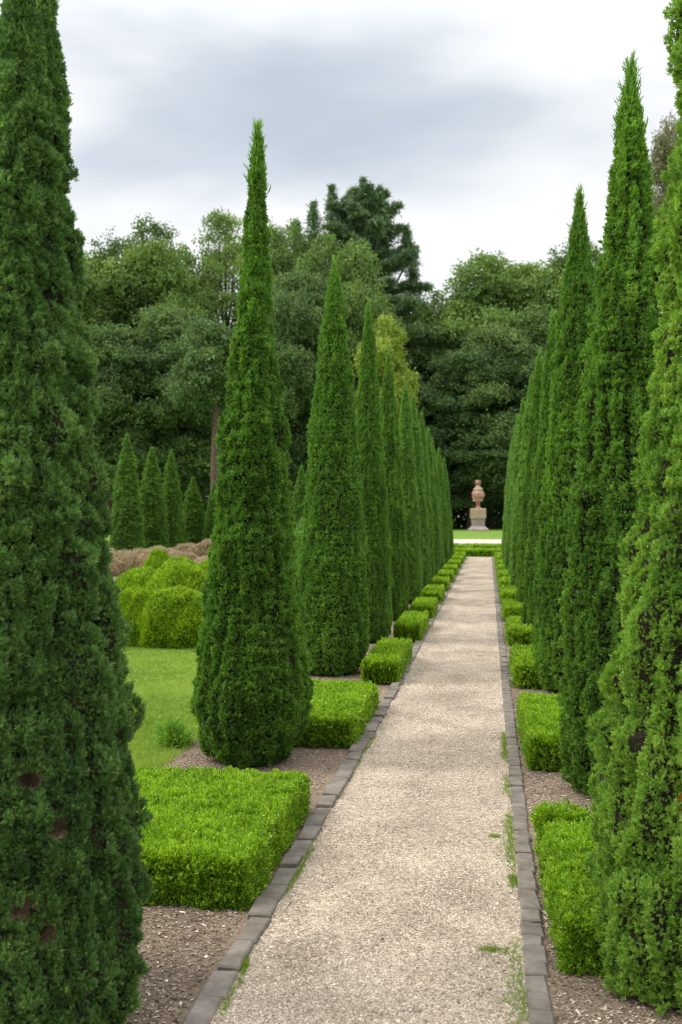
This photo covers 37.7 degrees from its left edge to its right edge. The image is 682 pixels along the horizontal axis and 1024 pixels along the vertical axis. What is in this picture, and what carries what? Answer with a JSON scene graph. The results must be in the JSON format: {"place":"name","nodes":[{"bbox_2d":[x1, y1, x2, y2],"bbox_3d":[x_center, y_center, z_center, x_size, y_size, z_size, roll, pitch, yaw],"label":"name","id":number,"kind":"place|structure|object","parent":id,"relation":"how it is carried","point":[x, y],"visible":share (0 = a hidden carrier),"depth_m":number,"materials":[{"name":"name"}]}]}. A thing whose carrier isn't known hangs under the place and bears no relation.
{"place":"outdoors","nodes":[
{"label":"outdoors","id":0,"kind":"place"},
{"bbox_2d":[121,645,199,769],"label":"grass","id":1,"kind":"structure","parent":0,"point":[173,750],"depth_m":11.08,"materials":[{"name":"green plant"}]},
{"bbox_2d":[124,603,414,1023],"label":"flower bed soil","id":2,"kind":"structure","parent":0,"point":[227,943],"depth_m":4.83,"materials":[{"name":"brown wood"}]},
{"bbox_2d":[0,0,154,1023],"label":"cypress tree","id":3,"kind":"object","parent":2,"relation":"on","point":[73,877],"visible":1,"depth_m":3.73,"materials":[{"name":"green plant"}]},
{"bbox_2d":[133,764,312,911],"bbox_3d":[-0.933,1.856,5.973,1.309,0.333,1.823,0,0,8],"label":"box hedge","id":4,"kind":"object","parent":2,"relation":"on","point":[218,839],"visible":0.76,"depth_m":5.58,"materials":[{"name":"green plant"}]},
{"bbox_2d":[189,118,315,767],"bbox_3d":[-0.720,-0.586,8.208,1.074,5.342,1.035,1,0,8],"label":"cypress tree","id":5,"kind":"object","parent":2,"relation":"on","point":[253,684],"visible":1,"depth_m":7.97,"materials":[{"name":"green plant"}]},
{"bbox_2d":[295,255,370,676],"bbox_3d":[-0.106,-0.599,12.742,1.034,5.407,1.017,1,0,8],"label":"cypress tree","id":6,"kind":"object","parent":2,"relation":"on","point":[331,561],"visible":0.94,"depth_m":12.49,"materials":[{"name":"green plant"}]},
{"bbox_2d":[294,677,380,748],"bbox_3d":[-0.319,1.869,9.552,1.246,0.336,1.979,0,0,8],"label":"box hedge","id":7,"kind":"object","parent":2,"relation":"on","point":[341,714],"visible":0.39,"depth_m":8.97,"materials":[{"name":"green plant"}]},
{"bbox_2d":[356,296,393,641],"bbox_3d":[0.448,-0.664,15.894,0.796,5.566,0.809,0,0,1],"label":"cypress tree","id":8,"kind":"object","parent":2,"relation":"on","point":[375,512],"visible":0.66,"depth_m":15.70,"materials":[{"name":"green plant"}]},
{"bbox_2d":[360,636,413,684],"bbox_3d":[0.621,1.868,12.890,0.502,0.364,2.335,0,0,8],"label":"box hedge","id":9,"kind":"object","parent":2,"relation":"on","point":[385,660],"visible":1,"depth_m":11.95,"materials":[{"name":"green plant"}]},
{"bbox_2d":[379,346,408,619],"bbox_3d":[0.908,-0.546,19.276,0.873,5.354,0.872,0,0,-6],"label":"cypress tree","id":10,"kind":"object","parent":2,"relation":"on","point":[397,518],"visible":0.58,"depth_m":19.09,"materials":[{"name":"green plant"}]},
{"bbox_2d":[398,382,423,602],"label":"cypress tree","id":11,"kind":"object","parent":2,"relation":"on","point":[413,526],"visible":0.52,"depth_m":22.71,"materials":[{"name":"green plant"}]},
{"bbox_2d":[393,610,429,641],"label":"box hedge","id":12,"kind":"object","parent":2,"relation":"on","point":[413,625],"visible":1,"depth_m":15.92,"materials":[{"name":"green plant"}]},
{"bbox_2d":[410,392,432,587],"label":"cypress tree","id":13,"kind":"object","parent":2,"relation":"on","point":[424,540],"visible":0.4,"depth_m":26.03,"materials":[{"name":"green plant"}]},
{"bbox_2d":[409,596,438,618],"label":"box hedge","id":14,"kind":"object","parent":2,"relation":"on","point":[429,604],"visible":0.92,"depth_m":19.26,"materials":[{"name":"green plant"}]},
{"bbox_2d":[419,409,435,583],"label":"cypress tree","id":15,"kind":"object","parent":2,"relation":"on","point":[424,437],"visible":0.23,"depth_m":28.84,"materials":[{"name":"green plant"}]},
{"bbox_2d":[420,583,445,603],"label":"box hedge","id":16,"kind":"object","parent":2,"relation":"on","point":[434,590],"visible":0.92,"depth_m":22.49,"materials":[{"name":"green plant"}]},
{"bbox_2d":[426,426,441,575],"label":"cypress tree","id":17,"kind":"object","parent":2,"relation":"on","point":[436,528],"visible":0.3,"depth_m":31.75,"materials":[{"name":"green plant"}]},
{"bbox_2d":[431,436,444,568],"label":"cypress tree","id":18,"kind":"object","parent":2,"relation":"on","point":[439,500],"visible":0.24,"depth_m":34.98,"materials":[{"name":"green plant"}]},
{"bbox_2d":[430,575,450,590],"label":"box hedge","id":19,"kind":"object","parent":2,"relation":"on","point":[442,580],"visible":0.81,"depth_m":26.22,"materials":[{"name":"green plant"}]},
{"bbox_2d":[436,448,450,563],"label":"cypress tree","id":20,"kind":"object","parent":2,"relation":"on","point":[446,540],"visible":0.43,"depth_m":38.91,"materials":[{"name":"green plant"}]},
{"bbox_2d":[437,568,454,582],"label":"box hedge","id":21,"kind":"object","parent":2,"relation":"on","point":[450,573],"visible":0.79,"depth_m":29.66,"materials":[{"name":"green plant"}]},
{"bbox_2d":[442,458,454,558],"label":"cypress tree","id":22,"kind":"object","parent":2,"relation":"on","point":[449,515],"visible":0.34,"depth_m":43.17,"materials":[{"name":"green plant"}]},
{"bbox_2d":[442,563,457,575],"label":"box hedge","id":23,"kind":"object","parent":2,"relation":"on","point":[451,566],"visible":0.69,"depth_m":33.23,"materials":[{"name":"green plant"}]},
{"bbox_2d":[447,558,461,568],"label":"box hedge","id":24,"kind":"object","parent":2,"relation":"on","point":[455,561],"visible":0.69,"depth_m":37.17,"materials":[{"name":"green plant"}]},
{"bbox_2d":[105,520,502,767],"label":"ground","id":25,"kind":"structure","parent":0,"point":[464,533],"depth_m":13.20,"materials":[{"name":"green plant"}]},
{"bbox_2d":[76,261,125,434],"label":"broadleaf tree","id":26,"kind":"object","parent":25,"relation":"on","point":[88,278],"visible":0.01,"depth_m":79.50,"materials":[{"name":"green plant"}]},
{"bbox_2d":[77,226,156,329],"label":"broadleaf tree","id":27,"kind":"object","parent":25,"relation":"on","point":[99,263],"visible":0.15,"depth_m":81.12,"materials":[{"name":"green plant"}]},
{"bbox_2d":[116,586,150,646],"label":"round shrub","id":28,"kind":"object","parent":25,"relation":"on","point":[132,599],"visible":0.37,"depth_m":15.36,"materials":[{"name":"green plant"}]},
{"bbox_2d":[85,320,183,511],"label":"broadleaf tree","id":29,"kind":"object","parent":25,"relation":"on","point":[113,361],"visible":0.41,"depth_m":73.05,"materials":[{"name":"green plant"}]},
{"bbox_2d":[114,565,157,589],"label":"round shrub","id":30,"kind":"object","parent":25,"relation":"on","point":[140,576],"visible":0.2,"depth_m":19.11,"materials":[{"name":"green plant"}]},
{"bbox_2d":[139,446,170,549],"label":"clipped conifer","id":31,"kind":"object","parent":25,"relation":"on","point":[152,499],"visible":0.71,"depth_m":56.52,"materials":[{"name":"green plant"}]},
{"bbox_2d":[142,547,169,569],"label":"round shrub","id":32,"kind":"object","parent":25,"relation":"on","point":[157,557],"visible":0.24,"depth_m":24.79,"materials":[{"name":"green plant"}]},
{"bbox_2d":[101,391,210,496],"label":"broadleaf tree","id":33,"kind":"object","parent":25,"relation":"on","point":[157,445],"visible":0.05,"depth_m":75.84,"materials":[{"name":"green plant"}]},
{"bbox_2d":[104,212,230,331],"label":"broadleaf tree","id":34,"kind":"object","parent":25,"relation":"on","point":[169,275],"visible":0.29,"depth_m":81.42,"materials":[{"name":"green plant"}]},
{"bbox_2d":[110,301,226,503],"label":"broadleaf tree","id":35,"kind":"object","parent":25,"relation":"on","point":[164,328],"visible":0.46,"depth_m":73.80,"materials":[{"name":"green plant"}]},
{"bbox_2d":[135,584,202,648],"bbox_3d":[-2.568,1.595,15.585,1.391,0.934,1.319,0,0,8],"label":"round shrub","id":36,"kind":"object","parent":25,"relation":"on","point":[171,617],"visible":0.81,"depth_m":15.10,"materials":[{"name":"green plant"}]},
{"bbox_2d":[162,449,185,547],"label":"clipped conifer","id":37,"kind":"object","parent":25,"relation":"on","point":[174,514],"visible":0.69,"depth_m":58.63,"materials":[{"name":"green plant"}]},
{"bbox_2d":[153,715,194,746],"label":"scrubby plant","id":38,"kind":"object","parent":25,"relation":"on","point":[174,732],"visible":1,"depth_m":8.64,"materials":[{"name":"green plant"}]},
{"bbox_2d":[145,558,207,593],"bbox_3d":[-2.917,1.465,18.586,1.638,1.219,1.702,0,0,-1],"label":"round shrub","id":39,"kind":"object","parent":25,"relation":"on","point":[182,573],"visible":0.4,"depth_m":18.26,"materials":[{"name":"green plant"}]},
{"bbox_2d":[156,555,196,571],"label":"round shrub","id":40,"kind":"object","parent":25,"relation":"on","point":[179,558],"visible":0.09,"depth_m":23.32,"materials":[{"name":"green plant"}]},
{"bbox_2d":[182,477,205,543],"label":"clipped conifer","id":41,"kind":"object","parent":25,"relation":"on","point":[194,515],"visible":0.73,"depth_m":60.54,"materials":[{"name":"green plant"}]},
{"bbox_2d":[162,315,235,493],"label":"broadleaf tree","id":42,"kind":"object","parent":25,"relation":"on","point":[199,370],"visible":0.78,"depth_m":66.68,"materials":[{"name":"green plant"}]},
{"bbox_2d":[194,558,208,570],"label":"round shrub","id":43,"kind":"object","parent":25,"relation":"on","point":[203,564],"visible":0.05,"depth_m":21.79,"materials":[{"name":"green plant"}]},
{"bbox_2d":[203,481,217,539],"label":"clipped conifer","id":44,"kind":"object","parent":25,"relation":"on","point":[210,517],"visible":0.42,"depth_m":59.68,"materials":[{"name":"green plant"}]},
{"bbox_2d":[190,207,243,329],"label":"broadleaf tree","id":45,"kind":"object","parent":25,"relation":"on","point":[216,264],"visible":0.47,"depth_m":85.10,"materials":[{"name":"green plant"}]},
{"bbox_2d":[196,399,310,495],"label":"broadleaf tree","id":46,"kind":"object","parent":25,"relation":"on","point":[295,429],"visible":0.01,"depth_m":76.72,"materials":[{"name":"green plant"}]},
{"bbox_2d":[229,217,326,458],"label":"broadleaf tree","id":47,"kind":"object","parent":25,"relation":"on","point":[280,251],"visible":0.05,"depth_m":84.07,"materials":[{"name":"green plant"}]},
{"bbox_2d":[217,267,358,503],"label":"broadleaf tree","id":48,"kind":"object","parent":25,"relation":"on","point":[297,324],"visible":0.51,"depth_m":73.96,"materials":[{"name":"green plant"}]},
{"bbox_2d":[292,529,303,564],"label":"evergreen shrub","id":49,"kind":"object","parent":25,"relation":"on","point":[299,540],"visible":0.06,"depth_m":39.46,"materials":[{"name":"green plant"}]},
{"bbox_2d":[295,517,303,531],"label":"evergreen shrub","id":50,"kind":"object","parent":25,"relation":"on","point":[300,525],"visible":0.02,"depth_m":46.86,"materials":[{"name":"green plant"}]},
{"bbox_2d":[291,465,307,529],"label":"clipped conifer","id":51,"kind":"object","parent":25,"relation":"on","point":[299,494],"visible":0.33,"depth_m":57.65,"materials":[{"name":"green plant"}]},
{"bbox_2d":[183,557,466,1023],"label":"kerb","id":52,"kind":"structure","parent":25,"relation":"on","point":[215,991],"depth_m":5.45,"materials":[{"name":"stone"}]},
{"bbox_2d":[181,467,503,527],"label":"woodland undergrowth","id":53,"kind":"object","parent":25,"relation":"on","point":[459,521],"visible":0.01,"depth_m":86.57,"materials":[{"name":"green plant"}]},
{"bbox_2d":[286,229,406,420],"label":"broadleaf tree","id":54,"kind":"object","parent":25,"relation":"on","point":[355,274],"visible":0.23,"depth_m":78.71,"materials":[{"name":"green plant"}]},
{"bbox_2d":[288,174,434,468],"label":"cedar tree","id":55,"kind":"object","parent":25,"relation":"on","point":[365,211],"visible":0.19,"depth_m":88.38,"materials":[{"name":"green plant"}]},
{"bbox_2d":[305,373,452,465],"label":"broadleaf tree","id":56,"kind":"object","parent":25,"relation":"on","point":[424,394],"visible":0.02,"depth_m":75.30,"materials":[{"name":"green plant"}]},
{"bbox_2d":[351,311,419,423],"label":"broadleaf tree","id":57,"kind":"object","parent":25,"relation":"on","point":[390,338],"visible":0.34,"depth_m":71.03,"materials":[{"name":"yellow plant"}]},
{"bbox_2d":[405,286,481,382],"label":"broadleaf tree","id":58,"kind":"object","parent":25,"relation":"on","point":[435,300],"visible":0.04,"depth_m":86.56,"materials":[{"name":"green plant"}]},
{"bbox_2d":[396,315,521,490],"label":"broadleaf tree","id":59,"kind":"object","parent":25,"relation":"on","point":[420,333],"visible":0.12,"depth_m":80.91,"materials":[{"name":"green plant"}]},
{"bbox_2d":[419,390,519,528],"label":"broadleaf tree","id":60,"kind":"object","parent":25,"relation":"on","point":[484,470],"visible":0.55,"depth_m":75.18,"materials":[{"name":"green plant"}]},
{"bbox_2d":[400,246,552,527],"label":"broadleaf tree","id":61,"kind":"object","parent":25,"relation":"on","point":[481,295],"visible":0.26,"depth_m":82.99,"materials":[{"name":"green plant"}]},
{"bbox_2d":[467,508,488,530],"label":"stone pedestal","id":62,"kind":"object","parent":25,"relation":"on","point":[477,516],"visible":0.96,"depth_m":69.49,"materials":[{"name":"beige stone"}]},
{"bbox_2d":[472,480,484,507],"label":"stone urn","id":63,"kind":"object","parent":62,"relation":"on","point":[478,494],"visible":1,"depth_m":69.77,"materials":[{"name":"stone"}]},
{"bbox_2d":[454,547,501,556],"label":"hedge","id":64,"kind":"object","parent":25,"relation":"on","point":[479,552],"visible":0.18,"depth_m":49.23,"materials":[{"name":"green plant"}]},
{"bbox_2d":[454,542,501,548],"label":"hedge","id":65,"kind":"object","parent":25,"relation":"on","point":[478,545],"visible":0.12,"depth_m":53.48,"materials":[{"name":"green plant"}]},
{"bbox_2d":[426,321,545,507],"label":"broadleaf tree","id":66,"kind":"object","parent":25,"relation":"on","point":[495,357],"visible":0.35,"depth_m":76.17,"materials":[{"name":"green plant"}]},
{"bbox_2d":[492,557,554,1023],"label":"kerb","id":67,"kind":"structure","parent":25,"relation":"on","point":[540,1011],"depth_m":5.42,"materials":[{"name":"stone"}]},
{"bbox_2d":[491,237,601,348],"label":"broadleaf tree","id":68,"kind":"object","parent":25,"relation":"on","point":[534,279],"visible":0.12,"depth_m":85.12,"materials":[{"name":"green plant"}]},
{"bbox_2d":[537,241,605,312],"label":"broadleaf tree","id":69,"kind":"object","parent":25,"relation":"on","point":[594,259],"visible":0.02,"depth_m":83.51,"materials":[{"name":"green plant"}]},
{"bbox_2d":[648,110,678,231],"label":"broadleaf tree","id":70,"kind":"object","parent":25,"relation":"on","point":[664,143],"visible":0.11,"depth_m":49.67,"materials":[{"name":"green plant"}]},
{"bbox_2d":[0,0,679,516],"label":"sky","id":71,"kind":"structure","parent":0,"point":[486,119],"materials":[{"name":"white"}]},
{"bbox_2d":[210,557,529,1023],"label":"gravel path","id":72,"kind":"structure","parent":0,"point":[479,567],"depth_m":5.55,"materials":[{"name":"beige gravel"}]},
{"bbox_2d":[233,954,252,972],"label":"grass tuft","id":73,"kind":"object","parent":72,"relation":"on","point":[244,963],"visible":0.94,"depth_m":4.41,"materials":[{"name":"green plant"}]},
{"bbox_2d":[218,730,534,1023],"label":"weeds","id":74,"kind":"object","parent":72,"relation":"on","point":[509,825],"visible":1,"depth_m":5.39,"materials":[{"name":"green plant"}]},
{"bbox_2d":[475,943,508,953],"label":"grass tuft","id":75,"kind":"object","parent":72,"relation":"on","point":[491,948],"visible":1,"depth_m":4.58,"materials":[{"name":"green plant"}]},
{"bbox_2d":[509,870,517,886],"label":"grass tuft","id":76,"kind":"object","parent":72,"relation":"on","point":[513,881],"visible":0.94,"depth_m":5.43,"materials":[{"name":"green plant"}]},
{"bbox_2d":[454,539,501,543],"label":"cross path","id":77,"kind":"structure","parent":0,"point":[481,541],"depth_m":63.33,"materials":[{"name":"beige gravel"}]},
{"bbox_2d":[494,560,681,1023],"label":"flower bed soil","id":78,"kind":"structure","parent":0,"point":[570,989],"depth_m":4.30,"materials":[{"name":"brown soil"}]},
{"bbox_2d":[496,569,508,579],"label":"box hedge","id":79,"kind":"object","parent":78,"relation":"on","point":[502,572],"visible":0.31,"depth_m":29.57,"materials":[{"name":"green plant"}]},
{"bbox_2d":[497,576,510,589],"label":"box hedge","id":80,"kind":"object","parent":78,"relation":"on","point":[503,580],"visible":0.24,"depth_m":26.06,"materials":[{"name":"green plant"}]},
{"bbox_2d":[501,440,511,557],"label":"cypress tree","id":81,"kind":"object","parent":78,"relation":"on","point":[503,518],"visible":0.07,"depth_m":40.41,"materials":[{"name":"green plant"}]},
{"bbox_2d":[498,583,516,604],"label":"box hedge","id":82,"kind":"object","parent":78,"relation":"on","point":[506,591],"visible":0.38,"depth_m":22.44,"materials":[{"name":"green plant"}]},
{"bbox_2d":[502,425,514,564],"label":"cypress tree","id":83,"kind":"object","parent":78,"relation":"on","point":[507,496],"visible":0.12,"depth_m":36.22,"materials":[{"name":"green plant"}]},
{"bbox_2d":[500,597,523,619],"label":"box hedge","id":84,"kind":"object","parent":78,"relation":"on","point":[510,607],"visible":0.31,"depth_m":18.82,"materials":[{"name":"green plant"}]},
{"bbox_2d":[504,413,519,569],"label":"cypress tree","id":85,"kind":"object","parent":78,"relation":"on","point":[507,535],"visible":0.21,"depth_m":32.15,"materials":[{"name":"green plant"}]},
{"bbox_2d":[508,397,525,575],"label":"cypress tree","id":86,"kind":"object","parent":78,"relation":"on","point":[518,439],"visible":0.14,"depth_m":28.08,"materials":[{"name":"green plant"}]},
{"bbox_2d":[504,615,533,645],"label":"box hedge","id":87,"kind":"object","parent":78,"relation":"on","point":[517,631],"visible":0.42,"depth_m":15.32,"materials":[{"name":"green plant"}]},
{"bbox_2d":[509,372,533,586],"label":"cypress tree","id":88,"kind":"object","parent":78,"relation":"on","point":[520,479],"visible":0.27,"depth_m":23.90,"materials":[{"name":"green plant"}]},
{"bbox_2d":[507,643,543,689],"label":"box hedge","id":89,"kind":"object","parent":78,"relation":"on","point":[520,664],"visible":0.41,"depth_m":11.58,"materials":[{"name":"green plant"}]},
{"bbox_2d":[514,346,543,601],"bbox_3d":[3.942,-0.596,19.967,0.947,5.460,0.963,0,-1,-8],"label":"cypress tree","id":90,"kind":"object","parent":78,"relation":"on","point":[532,438],"visible":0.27,"depth_m":19.87,"materials":[{"name":"green plant"}]},
{"bbox_2d":[520,308,559,624],"bbox_3d":[3.370,-0.586,15.840,1.016,5.407,1.015,0,0,22],"label":"cypress tree","id":91,"kind":"object","parent":78,"relation":"on","point":[530,568],"visible":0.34,"depth_m":15.74,"materials":[{"name":"green plant"}]},
{"bbox_2d":[515,691,566,771],"bbox_3d":[2.064,1.861,8.739,1.037,0.344,2.094,0,0,8],"label":"box hedge","id":92,"kind":"object","parent":78,"relation":"on","point":[537,718],"visible":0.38,"depth_m":8.15,"materials":[{"name":"green plant"}]},
{"bbox_2d":[529,796,592,854],"bbox_3d":[1.306,1.851,5.896,0.397,0.342,0.308,0,0,8],"label":"box hedge","id":93,"kind":"object","parent":78,"relation":"on","point":[542,813],"visible":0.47,"depth_m":5.86,"materials":[{"name":"green plant"}]},
{"bbox_2d":[531,182,596,689],"bbox_3d":[2.724,-0.863,11.499,1.099,5.937,1.098,1,-1,-37],"label":"cypress tree","id":94,"kind":"object","parent":78,"relation":"on","point":[574,316],"visible":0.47,"depth_m":11.33,"materials":[{"name":"green plant"}]},
{"bbox_2d":[535,817,606,977],"bbox_3d":[1.251,1.855,4.995,0.521,0.326,1.501,0,0,8],"label":"box hedge","id":95,"kind":"object","parent":78,"relation":"on","point":[570,904],"visible":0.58,"depth_m":4.63,"materials":[{"name":"green plant"}]},
{"bbox_2d":[555,49,669,796],"bbox_3d":[2.096,-0.637,7.231,1.075,5.436,1.088,0,0,8],"label":"cypress tree","id":96,"kind":"object","parent":78,"relation":"on","point":[602,503],"visible":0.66,"depth_m":7.06,"materials":[{"name":"green plant"}]},
{"bbox_2d":[582,0,681,1015],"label":"cypress tree","id":97,"kind":"object","parent":78,"relation":"on","point":[634,870],"visible":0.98,"depth_m":4.23,"materials":[{"name":"green plant"}]},
{"label":"garden soil","id":98,"kind":"structure","parent":0,"visible":0},
{"bbox_2d":[109,433,146,551],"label":"clipped conifer","id":99,"kind":"object","parent":98,"relation":"on","point":[128,523],"visible":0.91,"depth_m":53.49,"materials":[{"name":"green plant"}]},
{"bbox_2d":[108,546,152,575],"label":"heather shrub","id":100,"kind":"object","parent":98,"relation":"on","point":[124,561],"visible":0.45,"depth_m":33.05,"materials":[{"name":"brown plant"}]},
{"bbox_2d":[147,545,178,552],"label":"heather shrub","id":101,"kind":"object","parent":98,"relation":"on","point":[167,550],"visible":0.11,"depth_m":41.67,"materials":[{"name":"brown plant"}]},
{"bbox_2d":[168,542,194,552],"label":"heather shrub","id":102,"kind":"object","parent":98,"relation":"on","point":[182,547],"visible":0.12,"depth_m":44.54,"materials":[{"name":"brown plant"}]},
{"bbox_2d":[168,550,199,560],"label":"heather shrub","id":103,"kind":"object","parent":98,"relation":"on","point":[192,556],"visible":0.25,"depth_m":38.51,"materials":[{"name":"brown plant"}]},
{"bbox_2d":[185,539,213,556],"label":"heather shrub","id":104,"kind":"object","parent":98,"relation":"on","point":[200,549],"visible":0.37,"depth_m":43.44,"materials":[{"name":"brown plant"}]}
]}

